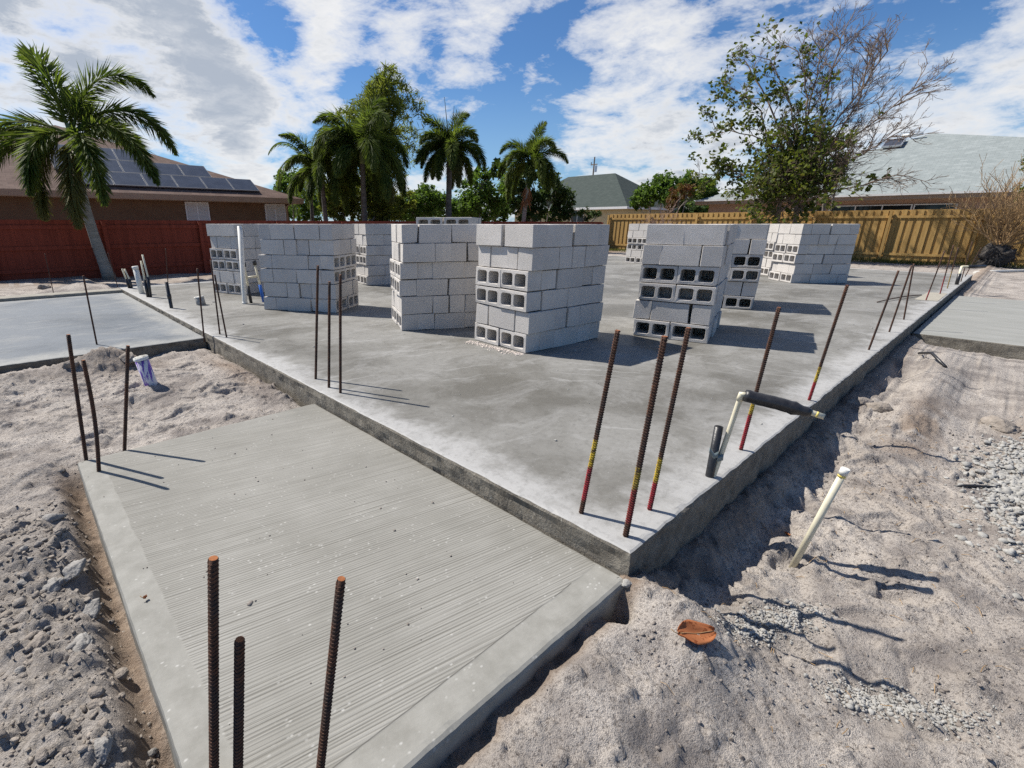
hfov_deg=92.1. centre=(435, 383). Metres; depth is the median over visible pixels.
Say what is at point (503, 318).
concrete block
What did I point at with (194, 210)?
window
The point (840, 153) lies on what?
evergreen tree
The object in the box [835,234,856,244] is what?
concrete block
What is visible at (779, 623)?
gravel
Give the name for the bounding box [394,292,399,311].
concrete block
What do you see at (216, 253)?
concrete block
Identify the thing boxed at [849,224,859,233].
concrete block
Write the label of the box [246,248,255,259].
concrete block
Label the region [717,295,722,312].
concrete block
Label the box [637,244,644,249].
concrete block
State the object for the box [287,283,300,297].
concrete block
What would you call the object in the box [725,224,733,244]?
concrete block
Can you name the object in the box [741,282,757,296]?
concrete block
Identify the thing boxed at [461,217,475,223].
concrete block
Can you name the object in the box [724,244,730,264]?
concrete block
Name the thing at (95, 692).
rubble
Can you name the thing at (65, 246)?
red fence
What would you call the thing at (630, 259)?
concrete block
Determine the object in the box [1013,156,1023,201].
overhanging tree
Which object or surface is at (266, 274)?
concrete block
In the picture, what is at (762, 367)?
rebar rod
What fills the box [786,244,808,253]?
concrete block
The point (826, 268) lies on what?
concrete block
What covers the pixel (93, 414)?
rebar rod
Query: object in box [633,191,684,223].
bare bush
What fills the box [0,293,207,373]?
garage slab
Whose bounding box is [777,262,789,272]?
concrete block
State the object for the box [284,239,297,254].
concrete block
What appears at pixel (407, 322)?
concrete block
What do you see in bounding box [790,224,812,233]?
concrete block
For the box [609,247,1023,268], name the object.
grass
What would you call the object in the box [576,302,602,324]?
concrete block
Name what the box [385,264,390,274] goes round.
concrete block
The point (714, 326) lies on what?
concrete block
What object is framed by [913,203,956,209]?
window
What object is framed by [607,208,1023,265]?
yellow fence
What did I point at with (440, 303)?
concrete block
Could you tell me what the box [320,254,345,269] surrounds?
concrete block
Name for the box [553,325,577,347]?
concrete block
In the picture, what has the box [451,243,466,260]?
concrete block
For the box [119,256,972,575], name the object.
foundation slab
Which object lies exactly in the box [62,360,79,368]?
earth clod
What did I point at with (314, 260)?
concrete block
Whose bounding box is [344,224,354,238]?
concrete block
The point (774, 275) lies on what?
concrete block
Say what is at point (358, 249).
concrete block
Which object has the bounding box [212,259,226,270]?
concrete block
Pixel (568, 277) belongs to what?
concrete block
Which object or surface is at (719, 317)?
concrete block
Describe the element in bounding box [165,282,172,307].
conduit stub
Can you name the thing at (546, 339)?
concrete block
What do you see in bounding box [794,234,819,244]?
concrete block
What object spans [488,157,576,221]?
tree
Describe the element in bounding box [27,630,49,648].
earth clod
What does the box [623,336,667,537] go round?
rebar rod
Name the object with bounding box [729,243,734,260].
concrete block
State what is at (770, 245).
concrete block
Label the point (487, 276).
concrete block
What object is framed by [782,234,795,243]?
concrete block
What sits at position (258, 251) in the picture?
concrete block
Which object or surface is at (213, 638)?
rebar rod
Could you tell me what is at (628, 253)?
concrete block
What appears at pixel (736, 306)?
concrete block
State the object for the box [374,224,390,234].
concrete block
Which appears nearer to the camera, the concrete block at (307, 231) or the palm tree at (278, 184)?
the concrete block at (307, 231)
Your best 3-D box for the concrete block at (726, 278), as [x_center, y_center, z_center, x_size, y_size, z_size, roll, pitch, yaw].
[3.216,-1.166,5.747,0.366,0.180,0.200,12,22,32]
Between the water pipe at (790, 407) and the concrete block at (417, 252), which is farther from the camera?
the concrete block at (417, 252)
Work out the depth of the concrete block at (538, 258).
4.43 m
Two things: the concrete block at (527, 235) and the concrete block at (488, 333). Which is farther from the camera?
the concrete block at (488, 333)
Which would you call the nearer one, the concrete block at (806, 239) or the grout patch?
the grout patch
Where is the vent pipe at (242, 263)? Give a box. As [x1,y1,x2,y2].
[237,226,247,303]
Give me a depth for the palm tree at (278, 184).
24.37 m
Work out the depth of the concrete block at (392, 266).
5.90 m
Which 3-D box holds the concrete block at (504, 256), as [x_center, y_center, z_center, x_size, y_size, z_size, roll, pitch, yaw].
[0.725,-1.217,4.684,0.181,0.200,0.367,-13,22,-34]
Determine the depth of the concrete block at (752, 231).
6.68 m
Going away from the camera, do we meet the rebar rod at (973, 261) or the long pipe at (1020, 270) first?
the rebar rod at (973, 261)
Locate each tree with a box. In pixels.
[0,40,178,279]
[268,126,327,220]
[271,166,326,220]
[278,131,360,220]
[288,197,302,220]
[310,95,410,220]
[415,97,486,216]
[454,165,511,221]
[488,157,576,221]
[497,121,568,221]
[627,169,719,213]
[669,196,708,212]
[682,0,956,223]
[799,122,854,210]
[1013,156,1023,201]
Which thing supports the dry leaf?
on the ground at (622, 700)
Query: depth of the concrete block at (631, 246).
15.19 m
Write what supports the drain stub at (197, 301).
on the foundation slab
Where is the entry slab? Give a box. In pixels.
[78,404,622,767]
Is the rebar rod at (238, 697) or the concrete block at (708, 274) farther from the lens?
the concrete block at (708, 274)
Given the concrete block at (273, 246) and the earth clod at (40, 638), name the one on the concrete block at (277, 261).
the concrete block at (273, 246)
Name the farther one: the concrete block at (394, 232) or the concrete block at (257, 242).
the concrete block at (257, 242)
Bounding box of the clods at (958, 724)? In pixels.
[546,409,1023,767]
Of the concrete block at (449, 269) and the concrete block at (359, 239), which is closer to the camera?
the concrete block at (449, 269)
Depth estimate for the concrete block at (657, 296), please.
5.15 m
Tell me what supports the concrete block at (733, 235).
on the concrete block at (731, 252)
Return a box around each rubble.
[0,499,159,767]
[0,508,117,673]
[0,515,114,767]
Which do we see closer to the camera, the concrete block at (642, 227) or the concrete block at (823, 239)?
the concrete block at (823, 239)
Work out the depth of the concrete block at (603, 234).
4.84 m
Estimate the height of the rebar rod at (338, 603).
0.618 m
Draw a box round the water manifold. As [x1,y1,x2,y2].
[245,260,263,302]
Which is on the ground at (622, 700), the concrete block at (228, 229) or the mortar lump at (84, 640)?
the mortar lump at (84, 640)
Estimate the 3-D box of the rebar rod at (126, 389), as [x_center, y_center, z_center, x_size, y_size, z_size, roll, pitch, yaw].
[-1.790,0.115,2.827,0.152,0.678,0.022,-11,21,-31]
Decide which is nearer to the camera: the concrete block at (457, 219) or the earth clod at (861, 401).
the earth clod at (861, 401)
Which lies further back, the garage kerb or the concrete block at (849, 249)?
the concrete block at (849, 249)
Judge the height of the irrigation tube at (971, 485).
0.046 m
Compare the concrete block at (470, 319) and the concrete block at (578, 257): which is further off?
the concrete block at (470, 319)
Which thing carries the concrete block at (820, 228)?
on the concrete block at (806, 239)
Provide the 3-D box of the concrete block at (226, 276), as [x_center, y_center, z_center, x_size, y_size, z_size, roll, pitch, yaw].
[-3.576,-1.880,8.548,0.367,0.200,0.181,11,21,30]
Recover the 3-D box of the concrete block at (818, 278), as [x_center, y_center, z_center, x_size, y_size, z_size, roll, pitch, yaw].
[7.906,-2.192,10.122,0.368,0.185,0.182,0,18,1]
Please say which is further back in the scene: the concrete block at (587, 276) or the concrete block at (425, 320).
the concrete block at (425, 320)
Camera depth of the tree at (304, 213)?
27.93 m
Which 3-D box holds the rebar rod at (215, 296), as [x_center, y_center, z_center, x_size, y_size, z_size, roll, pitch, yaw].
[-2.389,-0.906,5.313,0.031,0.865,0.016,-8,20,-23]
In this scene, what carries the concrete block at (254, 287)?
on the foundation slab
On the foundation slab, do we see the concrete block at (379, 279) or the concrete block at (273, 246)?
the concrete block at (379, 279)
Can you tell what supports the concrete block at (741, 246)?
on the concrete block at (745, 265)
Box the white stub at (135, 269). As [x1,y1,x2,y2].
[132,266,144,293]
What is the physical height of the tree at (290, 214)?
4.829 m
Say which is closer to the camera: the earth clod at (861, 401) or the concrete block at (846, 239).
the earth clod at (861, 401)
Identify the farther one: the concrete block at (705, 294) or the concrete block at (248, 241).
the concrete block at (248, 241)
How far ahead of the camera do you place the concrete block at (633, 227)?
14.97 m
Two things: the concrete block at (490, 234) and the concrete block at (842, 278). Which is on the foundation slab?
the concrete block at (842, 278)
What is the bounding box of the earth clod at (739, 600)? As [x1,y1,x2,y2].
[736,598,746,602]
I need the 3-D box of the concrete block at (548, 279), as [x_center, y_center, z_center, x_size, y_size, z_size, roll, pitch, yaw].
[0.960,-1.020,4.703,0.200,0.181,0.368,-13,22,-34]
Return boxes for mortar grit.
[464,340,523,355]
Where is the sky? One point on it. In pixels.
(620, 84)
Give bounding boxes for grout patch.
[916,292,946,300]
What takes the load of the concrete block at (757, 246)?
on the concrete block at (745, 265)
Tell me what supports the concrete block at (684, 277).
on the concrete block at (705, 294)
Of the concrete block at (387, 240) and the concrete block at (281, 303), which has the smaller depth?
the concrete block at (281, 303)
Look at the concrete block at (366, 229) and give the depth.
9.38 m
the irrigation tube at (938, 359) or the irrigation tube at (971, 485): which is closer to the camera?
the irrigation tube at (971, 485)
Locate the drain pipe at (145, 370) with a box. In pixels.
[133,355,157,385]
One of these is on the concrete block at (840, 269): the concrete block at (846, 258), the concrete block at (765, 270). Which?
the concrete block at (846, 258)
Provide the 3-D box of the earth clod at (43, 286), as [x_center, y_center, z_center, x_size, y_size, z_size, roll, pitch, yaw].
[-8.596,-2.118,10.729,0.263,0.181,0.450,-15,23,-38]
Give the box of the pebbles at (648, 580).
[0,352,1022,767]
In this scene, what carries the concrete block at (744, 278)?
on the concrete block at (733, 288)
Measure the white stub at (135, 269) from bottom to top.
0.526 m
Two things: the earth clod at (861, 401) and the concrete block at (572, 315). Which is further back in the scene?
the concrete block at (572, 315)
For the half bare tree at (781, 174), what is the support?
on the ground at (622, 700)
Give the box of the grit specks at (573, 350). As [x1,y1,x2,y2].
[212,293,895,440]
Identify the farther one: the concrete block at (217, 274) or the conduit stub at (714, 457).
the concrete block at (217, 274)
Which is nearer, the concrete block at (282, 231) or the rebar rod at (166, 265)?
the concrete block at (282, 231)
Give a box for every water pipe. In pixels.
[714,390,825,476]
[955,265,986,284]
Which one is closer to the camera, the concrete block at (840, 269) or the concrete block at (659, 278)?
the concrete block at (659, 278)
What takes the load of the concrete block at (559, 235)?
on the concrete block at (538, 258)
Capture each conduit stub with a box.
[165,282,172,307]
[705,425,723,477]
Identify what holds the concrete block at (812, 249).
on the concrete block at (813, 258)
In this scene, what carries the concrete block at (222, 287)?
on the foundation slab
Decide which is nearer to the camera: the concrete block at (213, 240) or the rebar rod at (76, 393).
the rebar rod at (76, 393)
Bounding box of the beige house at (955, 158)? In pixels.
[695,132,1023,212]
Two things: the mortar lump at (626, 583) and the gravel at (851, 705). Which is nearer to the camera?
the gravel at (851, 705)
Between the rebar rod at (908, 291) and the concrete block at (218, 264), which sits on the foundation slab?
the rebar rod at (908, 291)
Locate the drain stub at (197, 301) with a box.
[194,295,205,304]
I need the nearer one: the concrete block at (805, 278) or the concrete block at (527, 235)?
the concrete block at (527, 235)
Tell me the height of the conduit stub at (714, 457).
0.311 m
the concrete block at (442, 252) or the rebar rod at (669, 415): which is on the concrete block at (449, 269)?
the concrete block at (442, 252)
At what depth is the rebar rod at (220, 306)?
5.16 m
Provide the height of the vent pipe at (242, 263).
1.188 m
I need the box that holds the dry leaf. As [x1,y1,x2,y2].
[671,619,716,644]
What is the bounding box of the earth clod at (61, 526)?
[53,521,66,532]
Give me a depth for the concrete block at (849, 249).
9.85 m
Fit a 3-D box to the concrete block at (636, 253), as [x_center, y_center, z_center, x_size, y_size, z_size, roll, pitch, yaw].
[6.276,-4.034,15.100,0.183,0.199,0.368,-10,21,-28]
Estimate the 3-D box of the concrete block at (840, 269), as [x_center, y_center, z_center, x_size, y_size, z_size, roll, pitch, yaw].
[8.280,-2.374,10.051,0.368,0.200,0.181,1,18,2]
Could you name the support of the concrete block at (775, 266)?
on the concrete block at (774, 275)
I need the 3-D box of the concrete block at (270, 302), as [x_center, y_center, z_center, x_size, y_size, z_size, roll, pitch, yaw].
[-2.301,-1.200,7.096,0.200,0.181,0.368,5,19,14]
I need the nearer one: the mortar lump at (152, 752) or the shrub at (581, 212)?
the mortar lump at (152, 752)
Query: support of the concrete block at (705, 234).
on the concrete block at (712, 256)
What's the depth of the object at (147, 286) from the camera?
8.09 m
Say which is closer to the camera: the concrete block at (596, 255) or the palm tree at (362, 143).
the concrete block at (596, 255)
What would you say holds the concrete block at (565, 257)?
on the concrete block at (568, 277)
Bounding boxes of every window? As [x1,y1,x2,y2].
[184,202,210,219]
[264,204,285,220]
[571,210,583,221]
[828,204,912,210]
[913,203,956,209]
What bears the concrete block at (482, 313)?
on the concrete block at (488, 333)
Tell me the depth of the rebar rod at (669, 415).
1.95 m
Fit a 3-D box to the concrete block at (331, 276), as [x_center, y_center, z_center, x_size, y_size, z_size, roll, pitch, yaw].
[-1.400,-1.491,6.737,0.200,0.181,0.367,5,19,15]
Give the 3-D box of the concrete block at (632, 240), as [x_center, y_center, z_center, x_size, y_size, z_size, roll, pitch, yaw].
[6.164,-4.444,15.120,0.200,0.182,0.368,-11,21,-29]
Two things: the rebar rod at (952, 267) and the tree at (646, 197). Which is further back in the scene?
the tree at (646, 197)
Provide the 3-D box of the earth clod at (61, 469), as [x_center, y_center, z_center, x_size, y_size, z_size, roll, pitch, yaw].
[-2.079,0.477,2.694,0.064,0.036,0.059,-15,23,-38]
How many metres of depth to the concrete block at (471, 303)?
5.68 m
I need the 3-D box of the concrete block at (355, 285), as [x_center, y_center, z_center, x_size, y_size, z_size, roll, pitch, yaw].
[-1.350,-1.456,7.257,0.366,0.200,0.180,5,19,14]
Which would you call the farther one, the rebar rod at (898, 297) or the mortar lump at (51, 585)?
the rebar rod at (898, 297)
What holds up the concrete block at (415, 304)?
on the concrete block at (407, 322)
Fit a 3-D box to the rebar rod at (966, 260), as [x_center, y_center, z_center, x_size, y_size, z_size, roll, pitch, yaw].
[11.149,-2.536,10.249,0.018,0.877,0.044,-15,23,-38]
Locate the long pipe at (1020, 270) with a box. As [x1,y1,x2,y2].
[973,269,1023,272]
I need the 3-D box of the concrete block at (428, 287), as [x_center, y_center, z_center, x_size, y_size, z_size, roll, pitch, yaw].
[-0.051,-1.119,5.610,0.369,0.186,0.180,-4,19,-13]
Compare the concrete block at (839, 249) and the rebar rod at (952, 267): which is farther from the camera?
the concrete block at (839, 249)
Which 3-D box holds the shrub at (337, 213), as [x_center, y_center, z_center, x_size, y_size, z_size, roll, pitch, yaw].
[-2.904,-7.839,22.765,5.473,3.595,2.014,-17,25,-41]
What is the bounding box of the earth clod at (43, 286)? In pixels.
[37,284,50,289]
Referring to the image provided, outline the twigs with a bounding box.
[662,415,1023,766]
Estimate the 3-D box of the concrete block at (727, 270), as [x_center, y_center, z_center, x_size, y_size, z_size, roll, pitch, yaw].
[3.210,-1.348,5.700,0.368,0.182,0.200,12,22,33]
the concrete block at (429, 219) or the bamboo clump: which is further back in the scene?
the bamboo clump
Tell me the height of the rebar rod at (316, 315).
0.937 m
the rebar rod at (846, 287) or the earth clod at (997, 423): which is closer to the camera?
the rebar rod at (846, 287)
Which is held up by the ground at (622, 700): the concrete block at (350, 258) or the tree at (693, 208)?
the tree at (693, 208)
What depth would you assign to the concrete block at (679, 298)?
4.96 m
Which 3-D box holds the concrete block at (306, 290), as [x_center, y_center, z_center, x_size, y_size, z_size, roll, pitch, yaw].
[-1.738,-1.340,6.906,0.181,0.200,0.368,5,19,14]
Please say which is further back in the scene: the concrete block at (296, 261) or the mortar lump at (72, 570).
the concrete block at (296, 261)
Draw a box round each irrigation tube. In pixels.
[917,352,946,367]
[954,484,1011,489]
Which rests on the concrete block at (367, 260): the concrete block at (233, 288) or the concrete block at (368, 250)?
the concrete block at (368, 250)
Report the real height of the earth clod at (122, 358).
0.122 m
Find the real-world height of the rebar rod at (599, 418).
0.855 m
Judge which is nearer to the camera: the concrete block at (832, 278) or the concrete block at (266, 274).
the concrete block at (266, 274)
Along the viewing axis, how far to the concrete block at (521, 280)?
4.54 m
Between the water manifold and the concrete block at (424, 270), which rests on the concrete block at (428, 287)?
the concrete block at (424, 270)
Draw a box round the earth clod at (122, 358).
[119,352,134,363]
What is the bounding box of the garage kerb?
[0,288,122,301]
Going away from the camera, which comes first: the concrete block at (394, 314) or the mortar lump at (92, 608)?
the mortar lump at (92, 608)
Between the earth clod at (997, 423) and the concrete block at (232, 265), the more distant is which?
the concrete block at (232, 265)
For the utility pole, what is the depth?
74.72 m
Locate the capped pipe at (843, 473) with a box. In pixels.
[788,466,849,567]
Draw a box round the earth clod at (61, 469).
[53,467,65,472]
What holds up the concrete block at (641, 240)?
on the concrete block at (639, 246)
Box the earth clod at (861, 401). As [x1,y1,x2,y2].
[846,397,873,405]
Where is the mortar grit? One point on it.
(478, 343)
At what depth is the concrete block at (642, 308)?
5.27 m
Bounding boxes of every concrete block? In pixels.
[206,224,220,235]
[210,236,217,247]
[210,248,226,258]
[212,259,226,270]
[213,270,222,281]
[214,282,227,292]
[216,236,235,248]
[219,224,243,235]
[219,270,236,282]
[223,249,246,260]
[225,260,248,271]
[227,283,250,294]
[230,236,255,248]
[233,271,257,283]
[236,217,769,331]
[242,224,258,235]
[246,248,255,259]
[248,259,262,270]
[250,282,258,293]
[255,236,260,247]
[255,248,261,258]
[258,224,270,238]
[259,254,272,267]
[260,239,287,254]
[260,268,275,281]
[264,282,287,296]
[264,296,276,309]
[269,224,294,238]
[272,255,284,268]
[273,268,297,282]
[276,297,287,309]
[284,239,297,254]
[284,255,310,269]
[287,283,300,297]
[287,297,312,311]
[294,224,319,239]
[296,240,309,254]
[296,269,326,283]
[300,283,311,297]
[308,255,322,268]
[309,240,340,255]
[311,284,338,298]
[311,298,324,311]
[319,224,343,239]
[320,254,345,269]
[321,268,345,283]
[323,296,346,312]
[337,239,350,254]
[337,280,352,296]
[343,253,356,266]
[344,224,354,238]
[346,266,356,280]
[347,293,358,308]
[350,239,356,252]
[352,279,357,293]
[354,224,358,233]
[356,234,362,244]
[356,245,359,253]
[356,254,360,263]
[356,273,361,283]
[358,264,364,274]
[359,224,373,234]
[360,245,375,255]
[360,255,375,264]
[360,275,375,284]
[363,235,383,245]
[365,265,384,275]
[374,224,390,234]
[374,245,383,254]
[375,255,390,264]
[375,275,383,284]
[383,235,391,244]
[384,245,391,254]
[384,275,390,284]
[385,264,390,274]
[390,259,395,275]
[391,224,396,241]
[391,274,395,289]
[392,242,393,258]
[392,290,394,305]
[392,305,396,323]
[394,242,400,260]
[394,277,416,295]
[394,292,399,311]
[395,260,417,279]
[396,310,417,330]
[397,224,417,242]
[399,296,432,314]
[400,243,434,261]
[415,278,447,295]
[416,217,443,223]
[416,262,432,278]
[417,224,450,242]
[418,313,433,329]
[432,295,448,312]
[433,261,463,278]
[434,312,464,328]
[435,243,450,261]
[444,217,471,223]
[446,277,477,294]
[447,294,464,312]
[451,224,476,242]
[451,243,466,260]
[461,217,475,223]
[464,261,478,277]
[465,294,478,311]
[465,312,475,326]
[466,243,478,260]
[475,322,500,345]
[476,224,504,245]
[476,266,504,287]
[476,285,500,306]
[476,303,490,324]
[479,245,491,266]
[489,306,515,330]
[491,246,520,268]
[499,288,540,311]
[500,328,539,352]
[501,268,542,291]
[505,224,546,247]
[515,309,555,333]
[518,247,559,270]
[537,288,568,310]
[539,330,553,349]
[540,269,555,289]
[545,224,572,246]
[553,307,566,329]
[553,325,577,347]
[554,267,582,288]
[559,246,572,268]
[564,306,579,326]
[567,285,591,306]
[570,246,585,267]
[572,224,599,245]
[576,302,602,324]
[576,323,589,342]
[582,266,592,284]
[584,245,609,266]
[589,284,603,302]
[589,321,599,338]
[590,265,605,284]
[598,224,609,244]
[625,256,635,262]
[626,244,636,249]
[626,250,631,256]
[627,237,637,243]
[628,231,632,236]
[629,224,639,230]
[631,250,642,256]
[633,231,643,237]
[633,299,652,318]
[633,318,670,337]
[635,257,641,262]
[637,238,645,243]
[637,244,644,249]
[638,282,677,301]
[639,224,646,230]
[639,264,678,283]
[641,244,664,264]
[646,224,684,244]
[650,301,692,322]
[659,244,703,265]
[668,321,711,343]
[674,284,717,304]
[676,266,719,285]
[676,320,712,337]
[682,265,722,283]
[683,224,727,245]
[690,303,715,325]
[695,315,717,336]
[699,282,722,302]
[700,245,726,266]
[704,264,726,281]
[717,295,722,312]
[717,311,721,327]
[720,279,725,296]
[722,295,753,308]
[723,277,727,294]
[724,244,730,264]
[724,281,742,295]
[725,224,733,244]
[725,261,729,277]
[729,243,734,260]
[729,267,761,281]
[731,224,736,242]
[731,254,762,267]
[732,239,749,253]
[735,224,768,238]
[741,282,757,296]
[749,239,766,254]
[760,267,771,275]
[761,258,769,266]
[763,250,774,258]
[765,242,779,249]
[766,259,774,267]
[767,233,772,241]
[768,224,779,232]
[768,271,780,280]
[771,233,778,241]
[771,252,784,261]
[772,262,777,270]
[774,244,787,252]
[777,234,783,243]
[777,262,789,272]
[778,224,791,233]
[779,272,801,282]
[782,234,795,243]
[783,253,804,263]
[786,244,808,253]
[788,263,812,273]
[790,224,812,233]
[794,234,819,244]
[800,274,810,282]
[803,254,822,263]
[807,245,817,253]
[809,274,829,282]
[811,224,830,233]
[812,264,822,273]
[816,245,835,253]
[818,234,829,244]
[821,254,842,263]
[821,264,831,273]
[827,234,838,244]
[827,274,838,282]
[829,224,850,233]
[829,264,850,273]
[834,245,845,253]
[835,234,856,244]
[836,274,847,282]
[841,254,851,263]
[844,245,854,253]
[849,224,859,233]
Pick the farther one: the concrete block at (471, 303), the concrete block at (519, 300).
the concrete block at (471, 303)
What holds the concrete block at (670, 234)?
on the concrete block at (683, 255)
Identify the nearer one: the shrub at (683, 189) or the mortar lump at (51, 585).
the mortar lump at (51, 585)
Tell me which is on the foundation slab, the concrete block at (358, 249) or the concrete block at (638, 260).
the concrete block at (638, 260)
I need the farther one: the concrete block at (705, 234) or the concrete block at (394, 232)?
the concrete block at (394, 232)
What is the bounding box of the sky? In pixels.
[0,0,1023,221]
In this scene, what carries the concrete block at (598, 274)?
on the concrete block at (597, 293)
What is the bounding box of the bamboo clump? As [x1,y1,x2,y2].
[311,60,431,220]
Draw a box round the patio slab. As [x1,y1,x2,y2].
[912,296,1023,359]
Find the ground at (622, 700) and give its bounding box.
[0,250,1023,767]
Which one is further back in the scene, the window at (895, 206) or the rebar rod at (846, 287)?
the window at (895, 206)
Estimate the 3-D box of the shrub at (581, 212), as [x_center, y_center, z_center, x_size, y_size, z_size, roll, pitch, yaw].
[10.333,-11.138,34.319,4.568,2.631,1.319,-15,23,-38]
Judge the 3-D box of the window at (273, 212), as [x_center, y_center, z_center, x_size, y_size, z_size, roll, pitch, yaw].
[-7.442,-7.974,22.756,0.980,0.780,0.050,-15,23,-38]
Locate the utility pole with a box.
[591,157,596,174]
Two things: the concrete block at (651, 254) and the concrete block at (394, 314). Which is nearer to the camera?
the concrete block at (651, 254)
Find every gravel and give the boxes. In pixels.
[687,594,842,651]
[783,668,1020,751]
[931,416,1023,599]
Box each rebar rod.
[44,253,53,292]
[66,334,87,460]
[81,360,100,471]
[82,276,97,344]
[122,345,129,450]
[165,248,167,281]
[196,268,204,341]
[207,555,219,767]
[210,260,220,333]
[214,275,226,337]
[233,636,245,767]
[314,265,318,378]
[316,576,345,767]
[327,281,330,387]
[339,275,341,392]
[579,330,620,513]
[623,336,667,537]
[647,327,691,510]
[739,307,780,450]
[807,285,848,400]
[868,270,898,349]
[877,294,921,302]
[888,265,912,331]
[903,264,914,319]
[925,251,944,299]
[939,245,953,293]
[947,247,958,287]
[960,241,972,281]
[965,247,981,276]
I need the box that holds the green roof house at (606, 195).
[515,173,679,223]
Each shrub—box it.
[317,179,416,220]
[399,182,465,220]
[562,206,601,221]
[664,183,695,212]
[928,154,1023,267]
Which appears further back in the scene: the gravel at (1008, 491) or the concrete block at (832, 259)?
the concrete block at (832, 259)
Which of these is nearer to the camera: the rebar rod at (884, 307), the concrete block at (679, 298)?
the rebar rod at (884, 307)
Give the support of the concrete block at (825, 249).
on the concrete block at (813, 258)
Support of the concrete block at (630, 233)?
on the concrete block at (632, 240)
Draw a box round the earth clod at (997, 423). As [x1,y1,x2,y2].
[979,415,1020,433]
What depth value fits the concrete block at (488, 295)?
4.92 m
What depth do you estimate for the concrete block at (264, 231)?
6.65 m
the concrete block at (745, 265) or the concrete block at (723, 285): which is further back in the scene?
the concrete block at (745, 265)
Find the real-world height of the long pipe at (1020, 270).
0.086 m
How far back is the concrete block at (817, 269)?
9.97 m
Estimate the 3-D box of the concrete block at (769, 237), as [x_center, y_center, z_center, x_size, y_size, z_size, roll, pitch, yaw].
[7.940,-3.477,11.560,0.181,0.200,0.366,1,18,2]
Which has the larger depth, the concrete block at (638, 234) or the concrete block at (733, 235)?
the concrete block at (638, 234)
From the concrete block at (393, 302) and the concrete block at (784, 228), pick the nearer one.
the concrete block at (393, 302)
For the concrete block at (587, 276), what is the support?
on the concrete block at (580, 295)
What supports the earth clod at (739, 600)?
on the ground at (622, 700)
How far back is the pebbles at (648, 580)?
2.07 m
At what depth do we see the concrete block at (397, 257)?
5.59 m
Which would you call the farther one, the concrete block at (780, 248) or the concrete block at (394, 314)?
the concrete block at (780, 248)
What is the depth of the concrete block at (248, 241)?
8.26 m
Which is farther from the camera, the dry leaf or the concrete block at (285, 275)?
the concrete block at (285, 275)
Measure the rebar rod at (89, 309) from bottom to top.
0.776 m
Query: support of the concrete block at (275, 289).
on the concrete block at (270, 302)
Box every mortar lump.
[39,577,61,593]
[62,558,86,581]
[72,632,92,651]
[81,598,100,618]
[89,731,112,765]
[147,748,158,756]
[622,579,631,587]
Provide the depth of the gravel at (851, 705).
1.58 m
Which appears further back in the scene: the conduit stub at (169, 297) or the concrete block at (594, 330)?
the conduit stub at (169, 297)
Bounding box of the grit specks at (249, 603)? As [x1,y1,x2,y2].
[103,426,513,724]
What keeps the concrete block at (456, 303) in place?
on the concrete block at (448, 320)
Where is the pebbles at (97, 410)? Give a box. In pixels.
[6,360,273,458]
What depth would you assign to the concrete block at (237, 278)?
8.41 m
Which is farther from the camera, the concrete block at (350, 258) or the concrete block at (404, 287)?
the concrete block at (350, 258)
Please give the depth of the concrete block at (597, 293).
5.03 m
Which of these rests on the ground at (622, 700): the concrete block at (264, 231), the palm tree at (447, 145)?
the palm tree at (447, 145)
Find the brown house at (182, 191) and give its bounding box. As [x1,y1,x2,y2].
[0,125,303,220]
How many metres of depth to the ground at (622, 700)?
1.94 m
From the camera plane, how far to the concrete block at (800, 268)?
9.99 m
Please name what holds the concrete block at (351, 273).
on the concrete block at (355, 285)
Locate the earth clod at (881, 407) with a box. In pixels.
[866,402,893,412]
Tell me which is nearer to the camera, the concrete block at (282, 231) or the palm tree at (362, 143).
the concrete block at (282, 231)
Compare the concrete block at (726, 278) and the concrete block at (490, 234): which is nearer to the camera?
the concrete block at (490, 234)
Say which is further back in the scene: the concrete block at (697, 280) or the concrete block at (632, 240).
the concrete block at (632, 240)
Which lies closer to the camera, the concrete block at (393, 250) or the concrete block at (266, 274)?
the concrete block at (393, 250)
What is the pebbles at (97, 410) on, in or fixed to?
on the ground at (622, 700)
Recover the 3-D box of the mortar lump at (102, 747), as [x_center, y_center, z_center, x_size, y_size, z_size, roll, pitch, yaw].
[-0.873,0.951,1.268,0.060,0.048,0.083,-6,19,-17]
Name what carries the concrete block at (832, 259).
on the concrete block at (826, 268)
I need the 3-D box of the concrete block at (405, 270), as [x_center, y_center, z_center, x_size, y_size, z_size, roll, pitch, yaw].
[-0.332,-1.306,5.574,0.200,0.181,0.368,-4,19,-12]
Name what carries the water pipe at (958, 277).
on the foundation slab
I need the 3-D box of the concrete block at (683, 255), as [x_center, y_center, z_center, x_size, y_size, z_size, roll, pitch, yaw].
[2.520,-1.320,4.997,0.368,0.199,0.183,12,22,33]
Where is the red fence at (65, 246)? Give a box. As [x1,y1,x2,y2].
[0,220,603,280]

